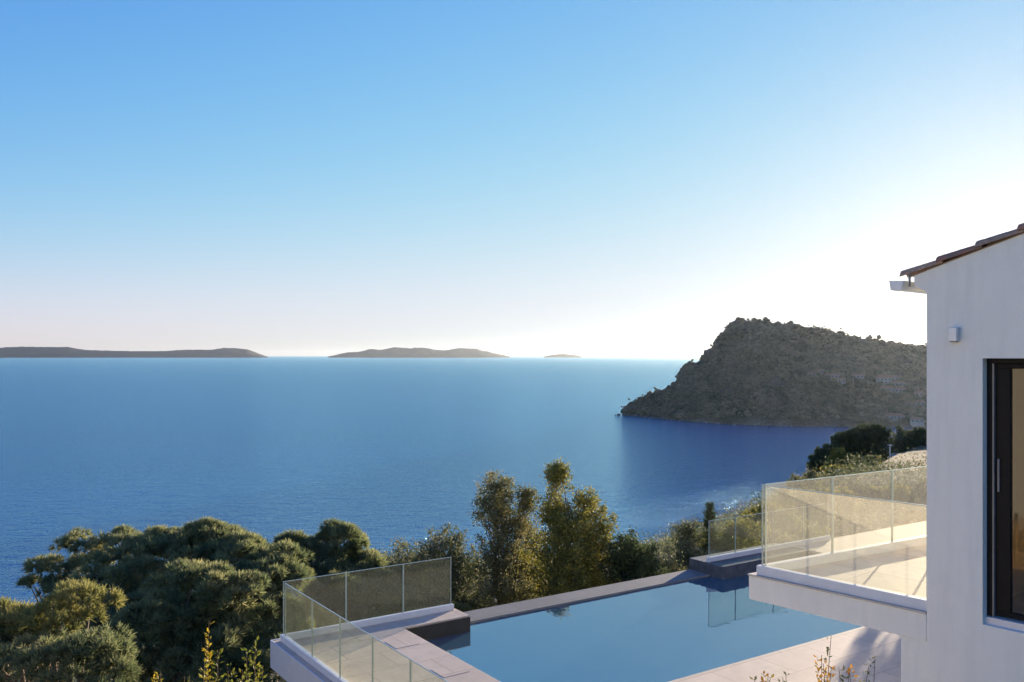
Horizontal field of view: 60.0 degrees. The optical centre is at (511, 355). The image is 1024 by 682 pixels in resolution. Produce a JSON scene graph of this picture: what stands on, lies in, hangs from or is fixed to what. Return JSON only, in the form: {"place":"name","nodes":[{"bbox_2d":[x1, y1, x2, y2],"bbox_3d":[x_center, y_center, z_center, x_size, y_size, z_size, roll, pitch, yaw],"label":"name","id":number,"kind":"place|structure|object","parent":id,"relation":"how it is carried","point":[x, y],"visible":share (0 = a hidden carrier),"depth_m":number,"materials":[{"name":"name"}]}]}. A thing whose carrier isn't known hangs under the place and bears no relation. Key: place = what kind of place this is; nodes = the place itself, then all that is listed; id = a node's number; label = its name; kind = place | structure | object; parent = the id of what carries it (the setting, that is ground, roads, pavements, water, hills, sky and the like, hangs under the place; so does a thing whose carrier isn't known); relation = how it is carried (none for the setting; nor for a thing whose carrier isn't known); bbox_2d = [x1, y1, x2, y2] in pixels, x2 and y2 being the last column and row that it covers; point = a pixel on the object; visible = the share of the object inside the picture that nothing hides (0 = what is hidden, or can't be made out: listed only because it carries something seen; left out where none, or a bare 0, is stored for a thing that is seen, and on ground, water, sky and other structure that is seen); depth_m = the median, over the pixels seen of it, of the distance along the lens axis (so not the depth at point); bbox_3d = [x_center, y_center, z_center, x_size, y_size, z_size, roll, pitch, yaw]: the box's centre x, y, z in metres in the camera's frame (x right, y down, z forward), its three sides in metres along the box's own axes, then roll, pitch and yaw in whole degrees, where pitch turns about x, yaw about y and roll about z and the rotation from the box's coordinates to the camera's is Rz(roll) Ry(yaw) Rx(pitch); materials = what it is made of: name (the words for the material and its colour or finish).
{"place":"outdoors","nodes":[
{"label":"outdoors","id":0,"kind":"place"},
{"bbox_2d":[0,346,267,357],"bbox_3d":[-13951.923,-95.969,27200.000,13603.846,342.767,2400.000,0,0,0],"label":"island","id":1,"kind":"structure","parent":0,"point":[37,352],"depth_m":26404.64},
{"bbox_2d":[328,347,509,357],"bbox_3d":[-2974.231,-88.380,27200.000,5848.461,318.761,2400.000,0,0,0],"label":"island","id":2,"kind":"structure","parent":0,"point":[398,352],"depth_m":26411.15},
{"bbox_2d":[0,356,926,608],"bbox_3d":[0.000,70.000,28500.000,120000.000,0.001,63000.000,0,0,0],"label":"sea","id":3,"kind":"structure","parent":0,"point":[382,451],"depth_m":687.70,"materials":[{"name":"liquid"}]},
{"bbox_2d":[9,446,926,681],"bbox_3d":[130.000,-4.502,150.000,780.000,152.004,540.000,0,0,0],"label":"hillside","id":4,"kind":"structure","parent":0,"point":[920,450],"depth_m":55.40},
{"bbox_2d":[0,576,128,681],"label":"pine tree","id":5,"kind":"object","parent":4,"relation":"on","point":[17,618],"visible":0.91,"depth_m":14.95,"materials":[{"name":"green plant"}]},
{"bbox_2d":[0,621,145,681],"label":"pine tree","id":6,"kind":"object","parent":4,"relation":"on","point":[64,651],"visible":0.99,"depth_m":13.66,"materials":[{"name":"green plant"}]},
{"bbox_2d":[15,523,143,680],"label":"pine tree","id":7,"kind":"object","parent":4,"relation":"on","point":[48,564],"visible":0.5,"depth_m":27.25,"materials":[{"name":"green plant"}]},
{"bbox_2d":[151,671,162,681],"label":"shrub","id":8,"kind":"object","parent":4,"relation":"on","point":[156,673],"visible":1,"depth_m":8.30,"materials":[{"name":"yellow plant"}]},
{"bbox_2d":[14,516,320,681],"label":"pine tree","id":9,"kind":"object","parent":4,"relation":"on","point":[166,615],"visible":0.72,"depth_m":21.80,"materials":[{"name":"green plant"}]},
{"bbox_2d":[199,621,224,681],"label":"shrub","id":10,"kind":"object","parent":4,"relation":"on","point":[212,652],"visible":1,"depth_m":8.63,"materials":[{"name":"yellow plant"}]},
{"bbox_2d":[224,636,266,681],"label":"shrub","id":11,"kind":"object","parent":4,"relation":"on","point":[246,675],"visible":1,"depth_m":8.78,"materials":[{"name":"green plant"}]},
{"bbox_2d":[251,517,480,638],"bbox_3d":[-4.072,8.130,25.811,7.604,6.229,5.592,0,0,0],"label":"pine tree","id":12,"kind":"object","parent":4,"relation":"on","point":[349,555],"visible":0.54,"depth_m":26.07,"materials":[{"name":"green plant"}]},
{"bbox_2d":[370,536,448,610],"bbox_3d":[-3.394,8.578,28.577,2.838,5.398,3.303,0,0,23],"label":"broadleaf tree","id":13,"kind":"object","parent":4,"relation":"on","point":[397,568],"visible":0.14,"depth_m":28.69,"materials":[{"name":"green plant"}]},
{"bbox_2d":[403,521,496,611],"bbox_3d":[-1.910,8.139,27.544,3.177,5.701,2.925,0,0,0],"label":"broadleaf tree","id":14,"kind":"object","parent":4,"relation":"on","point":[460,581],"visible":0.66,"depth_m":27.63,"materials":[{"name":"green plant"}]},
{"bbox_2d":[8,434,926,681],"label":"undergrowth","id":15,"kind":"object","parent":4,"relation":"on","point":[840,478],"visible":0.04,"depth_m":68.64,"materials":[{"name":"green plant"}]},
{"bbox_2d":[460,470,544,609],"bbox_3d":[-0.185,7.087,27.259,2.807,7.086,3.360,0,0,0],"label":"broadleaf tree","id":16,"kind":"object","parent":4,"relation":"on","point":[505,584],"visible":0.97,"depth_m":27.49,"materials":[{"name":"green plant"}]},
{"bbox_2d":[508,526,550,601],"bbox_3d":[0.720,7.946,28.374,2.075,5.045,2.727,0,0,0],"label":"broadleaf tree","id":17,"kind":"object","parent":4,"relation":"on","point":[539,538],"visible":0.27,"depth_m":28.62,"materials":[{"name":"green plant"}]},
{"bbox_2d":[514,453,599,597],"bbox_3d":[1.476,6.530,26.606,2.647,6.962,3.155,0,0,25],"label":"broadleaf tree","id":18,"kind":"object","parent":4,"relation":"on","point":[560,520],"visible":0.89,"depth_m":26.59,"materials":[{"name":"green plant"}]},
{"bbox_2d":[560,482,623,588],"bbox_3d":[2.466,6.974,27.133,2.164,5.854,3.044,0,0,-36],"label":"broadleaf tree","id":19,"kind":"object","parent":4,"relation":"on","point":[600,526],"visible":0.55,"depth_m":27.22,"materials":[{"name":"green plant"}]},
{"bbox_2d":[595,526,670,583],"bbox_3d":[3.637,7.388,26.677,2.388,4.461,2.451,0,0,0],"label":"broadleaf tree","id":20,"kind":"object","parent":4,"relation":"on","point":[630,561],"visible":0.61,"depth_m":26.61,"materials":[{"name":"green plant"}]},
{"bbox_2d":[652,551,687,574],"bbox_3d":[4.775,7.902,27.873,2.273,3.520,2.060,0,0,0],"label":"shrub","id":21,"kind":"object","parent":4,"relation":"on","point":[669,564],"visible":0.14,"depth_m":27.74,"materials":[{"name":"green plant"}]},
{"bbox_2d":[659,516,714,571],"bbox_3d":[5.984,7.805,30.470,2.041,4.498,2.764,0,0,0],"label":"shrub","id":22,"kind":"object","parent":4,"relation":"on","point":[686,543],"visible":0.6,"depth_m":30.61,"materials":[{"name":"green plant"}]},
{"bbox_2d":[696,501,722,555],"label":"conifer","id":23,"kind":"object","parent":4,"relation":"on","point":[709,513],"visible":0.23,"depth_m":30.92,"materials":[{"name":"green plant"}]},
{"bbox_2d":[695,510,770,553],"bbox_3d":[8.561,8.040,32.744,2.514,4.205,4.090,0,0,44],"label":"shrub","id":24,"kind":"object","parent":4,"relation":"on","point":[743,536],"visible":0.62,"depth_m":32.83,"materials":[{"name":"green plant"}]},
{"bbox_2d":[738,520,798,545],"bbox_3d":[10.937,8.924,37.958,3.284,3.752,2.905,0,0,0],"label":"shrub","id":25,"kind":"object","parent":4,"relation":"on","point":[779,538],"visible":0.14,"depth_m":37.45,"materials":[{"name":"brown plant"}]},
{"bbox_2d":[731,502,812,534],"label":"shrub","id":26,"kind":"object","parent":4,"relation":"on","point":[786,515],"visible":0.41,"depth_m":43.42,"materials":[{"name":"green plant"}]},
{"bbox_2d":[767,516,830,539],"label":"shrub","id":27,"kind":"object","parent":4,"relation":"on","point":[809,533],"visible":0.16,"depth_m":41.70,"materials":[{"name":"green plant"}]},
{"bbox_2d":[767,491,834,530],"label":"shrub","id":28,"kind":"object","parent":4,"relation":"on","point":[817,513],"visible":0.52,"depth_m":49.14,"materials":[{"name":"green plant"}]},
{"bbox_2d":[785,469,836,494],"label":"shrub","id":29,"kind":"object","parent":4,"relation":"on","point":[808,475],"visible":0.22,"depth_m":74.61,"materials":[{"name":"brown plant"}]},
{"bbox_2d":[806,443,837,473],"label":"broadleaf tree","id":30,"kind":"object","parent":4,"relation":"on","point":[817,457],"visible":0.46,"depth_m":114.94,"materials":[{"name":"green plant"}]},
{"bbox_2d":[788,480,867,521],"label":"shrub","id":31,"kind":"object","parent":4,"relation":"on","point":[841,500],"visible":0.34,"depth_m":54.05,"materials":[{"name":"green plant"}]},
{"bbox_2d":[822,446,850,471],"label":"broadleaf tree","id":32,"kind":"object","parent":4,"relation":"on","point":[838,454],"visible":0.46,"depth_m":107.61,"materials":[{"name":"green plant"}]},
{"bbox_2d":[820,463,859,483],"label":"shrub","id":33,"kind":"object","parent":4,"relation":"on","point":[832,466],"visible":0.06,"depth_m":85.00,"materials":[{"name":"green plant"}]},
{"bbox_2d":[827,478,890,510],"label":"shrub","id":34,"kind":"object","parent":4,"relation":"on","point":[861,488],"visible":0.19,"depth_m":57.07,"materials":[{"name":"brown plant"}]},
{"bbox_2d":[826,423,894,462],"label":"broadleaf tree","id":35,"kind":"object","parent":4,"relation":"on","point":[860,439],"visible":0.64,"depth_m":116.60,"materials":[{"name":"green plant"}]},
{"bbox_2d":[843,452,880,467],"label":"bush","id":36,"kind":"object","parent":4,"relation":"on","point":[868,460],"visible":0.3,"depth_m":106.05,"materials":[{"name":"green plant"}]},
{"bbox_2d":[747,223,1023,681],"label":"house","id":37,"kind":"structure","parent":4,"relation":"on","point":[967,625],"depth_m":8.74,"materials":[{"name":"paint"}]},
{"bbox_2d":[756,466,926,610],"bbox_3d":[6.963,2.066,12.687,8.993,1.069,2.043,0,0,-41],"label":"glass railing","id":38,"kind":"object","parent":37,"relation":"on","point":[780,570],"visible":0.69,"depth_m":10.50,"materials":[{"name":"glass"}]},
{"bbox_2d":[985,358,1023,631],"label":"window","id":39,"kind":"structure","parent":37,"relation":"in","point":[999,376],"depth_m":8.56,"materials":[{"name":"metal"}]},
{"bbox_2d":[852,483,926,507],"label":"shrub","id":40,"kind":"object","parent":4,"relation":"on","point":[898,494],"visible":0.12,"depth_m":57.07,"materials":[{"name":"green plant"}]},
{"bbox_2d":[887,444,892,457],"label":"pole","id":41,"kind":"object","parent":4,"relation":"on","point":[889,445],"visible":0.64,"depth_m":104.01,"materials":[{"name":"metal"}]},
{"bbox_2d":[886,424,912,453],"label":"broadleaf tree","id":42,"kind":"object","parent":4,"relation":"on","point":[898,437],"visible":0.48,"depth_m":126.78,"materials":[{"name":"green plant"}]},
{"bbox_2d":[878,477,926,497],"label":"shrub","id":43,"kind":"object","parent":4,"relation":"on","point":[915,487],"visible":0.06,"depth_m":59.28,"materials":[{"name":"green plant"}]},
{"bbox_2d":[898,427,926,453],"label":"broadleaf tree","id":44,"kind":"object","parent":4,"relation":"on","point":[917,435],"visible":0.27,"depth_m":121.07,"materials":[{"name":"green plant"}]},
{"bbox_3d":[9.191,10.916,18.694,23.300,10.167,12.500,0,0,-34],"label":"retaining wall","id":45,"kind":"object","parent":4,"relation":"on","visible":0},
{"bbox_2d":[273,521,925,681],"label":"pool deck","id":46,"kind":"structure","parent":45,"relation":"on","point":[856,648],"depth_m":15.70,"materials":[{"name":"tile"}]},
{"bbox_2d":[270,638,323,681],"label":"terrace fascia","id":47,"kind":"structure","parent":46,"relation":"attached to","point":[286,666],"depth_m":15.78,"materials":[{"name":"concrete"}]},
{"bbox_2d":[280,557,453,681],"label":"glass railing","id":48,"kind":"object","parent":46,"relation":"on","point":[286,639],"visible":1,"depth_m":16.71,"materials":[{"name":"glass"}]},
{"bbox_2d":[386,637,419,648],"bbox_3d":[-2.026,5.327,16.440,0.500,0.006,0.450,0,0,-34],"label":"skimmer lid","id":49,"kind":"object","parent":46,"relation":"on","point":[402,642],"visible":1,"depth_m":16.44,"materials":[{"name":"plastic"}]},
{"bbox_2d":[431,664,469,677],"bbox_3d":[-1.044,5.327,14.991,0.500,0.006,0.450,0,0,-34],"label":"skimmer lid","id":50,"kind":"object","parent":46,"relation":"on","point":[450,670],"visible":1,"depth_m":14.98,"materials":[{"name":"plastic"}]},
{"bbox_2d":[406,543,815,639],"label":"swimming pool","id":51,"kind":"structure","parent":46,"relation":"in","point":[701,567],"depth_m":21.41,"materials":[{"name":"stone"}]},
{"bbox_2d":[426,575,862,681],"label":"pool water","id":52,"kind":"structure","parent":51,"relation":"in","point":[669,632],"depth_m":17.89,"materials":[{"name":"blue liquid"}]},
{"bbox_2d":[706,503,830,561],"bbox_3d":[7.105,4.800,24.251,5.010,1.057,0.090,0,0,-34],"label":"glass railing","id":53,"kind":"object","parent":51,"relation":"on","point":[772,547],"visible":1,"depth_m":24.27,"materials":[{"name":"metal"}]},
{"bbox_2d":[0,0,1023,355],"label":"sky","id":54,"kind":"structure","parent":0,"point":[263,177],"materials":[{"name":"blue"}]},
{"bbox_2d":[544,354,581,357],"bbox_3d":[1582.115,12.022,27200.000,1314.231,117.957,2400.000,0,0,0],"label":"island","id":55,"kind":"structure","parent":0,"point":[562,356],"depth_m":26414.38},
{"bbox_2d":[749,671,773,681],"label":"shrub","id":56,"kind":"object","parent":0,"point":[755,678],"visible":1,"depth_m":6.57,"materials":[{"name":"beige plant"}]},
{"bbox_2d":[622,329,926,427],"bbox_3d":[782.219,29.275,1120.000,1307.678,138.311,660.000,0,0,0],"label":"headland","id":57,"kind":"structure","parent":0,"point":[759,420],"depth_m":899.54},
{"bbox_2d":[615,413,914,427],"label":"shore rocks","id":58,"kind":"object","parent":57,"relation":"on","point":[651,416],"visible":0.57,"depth_m":920.87,"materials":[{"name":"grey stone"}]},
{"bbox_2d":[620,318,926,422],"bbox_3d":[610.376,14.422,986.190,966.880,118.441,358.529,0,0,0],"label":"forest","id":59,"kind":"object","parent":57,"relation":"on","point":[800,354],"visible":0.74,"depth_m":954.93,"materials":[{"name":"green plant"}]},
{"bbox_2d":[825,373,838,378],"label":"villa","id":60,"kind":"object","parent":57,"relation":"on","point":[833,375],"visible":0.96,"depth_m":931.85,"materials":[{"name":"white paint"}]},
{"bbox_2d":[837,378,845,385],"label":"villa","id":61,"kind":"object","parent":57,"relation":"on","point":[843,380],"visible":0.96,"depth_m":925.74,"materials":[{"name":"white paint"}]},
{"bbox_2d":[851,373,863,379],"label":"villa","id":62,"kind":"object","parent":57,"relation":"on","point":[858,375],"visible":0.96,"depth_m":931.66,"materials":[{"name":"white paint"}]},
{"bbox_2d":[875,376,891,384],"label":"villa","id":63,"kind":"object","parent":57,"relation":"on","point":[885,379],"visible":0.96,"depth_m":930.80,"materials":[{"name":"white paint"}]},
{"bbox_2d":[879,386,893,392],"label":"villa","id":64,"kind":"object","parent":57,"relation":"on","point":[888,387],"visible":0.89,"depth_m":917.35,"materials":[{"name":"white paint"}]},
{"bbox_2d":[883,413,894,421],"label":"villa","id":65,"kind":"object","parent":57,"relation":"on","point":[891,416],"visible":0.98,"depth_m":864.83,"materials":[{"name":"white paint"}]},
{"bbox_2d":[888,375,898,379],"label":"villa","id":66,"kind":"object","parent":57,"relation":"on","point":[895,377],"visible":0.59,"depth_m":956.49,"materials":[{"name":"white paint"}]},
{"bbox_2d":[890,413,904,420],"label":"villa","id":67,"kind":"object","parent":57,"relation":"on","point":[899,415],"visible":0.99,"depth_m":863.97,"materials":[{"name":"white paint"}]},
{"bbox_2d":[891,381,905,386],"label":"villa","id":68,"kind":"object","parent":57,"relation":"on","point":[902,383],"visible":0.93,"depth_m":923.50,"materials":[{"name":"white paint"}]},
{"bbox_2d":[893,387,906,393],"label":"villa","id":69,"kind":"object","parent":57,"relation":"on","point":[897,389],"visible":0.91,"depth_m":910.77,"materials":[{"name":"white paint"}]},
{"bbox_2d":[906,401,916,407],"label":"villa","id":70,"kind":"object","parent":57,"relation":"on","point":[914,402],"visible":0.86,"depth_m":882.21,"materials":[{"name":"white paint"}]},
{"bbox_2d":[910,417,923,425],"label":"villa","id":71,"kind":"object","parent":57,"relation":"on","point":[916,421],"visible":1,"depth_m":854.83,"materials":[{"name":"white paint"}]},
{"bbox_2d":[914,391,923,398],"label":"villa","id":72,"kind":"object","parent":57,"relation":"on","point":[919,393],"visible":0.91,"depth_m":895.43,"materials":[{"name":"white paint"}]},
{"bbox_2d":[915,400,925,404],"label":"villa","id":73,"kind":"object","parent":57,"relation":"on","point":[922,402],"visible":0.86,"depth_m":881.62,"materials":[{"name":"white paint"}]},
{"bbox_2d":[813,637,835,681],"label":"shrub","id":74,"kind":"object","parent":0,"point":[825,671],"visible":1,"depth_m":6.54,"materials":[{"name":"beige plant"}]},
{"bbox_2d":[836,664,857,681],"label":"shrub","id":75,"kind":"object","parent":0,"point":[848,676],"visible":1,"depth_m":6.48,"materials":[{"name":"orange plant"}]},
{"bbox_2d":[859,656,875,681],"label":"shrub","id":76,"kind":"object","parent":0,"point":[868,669],"visible":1,"depth_m":6.69,"materials":[{"name":"green plant"}]}
]}

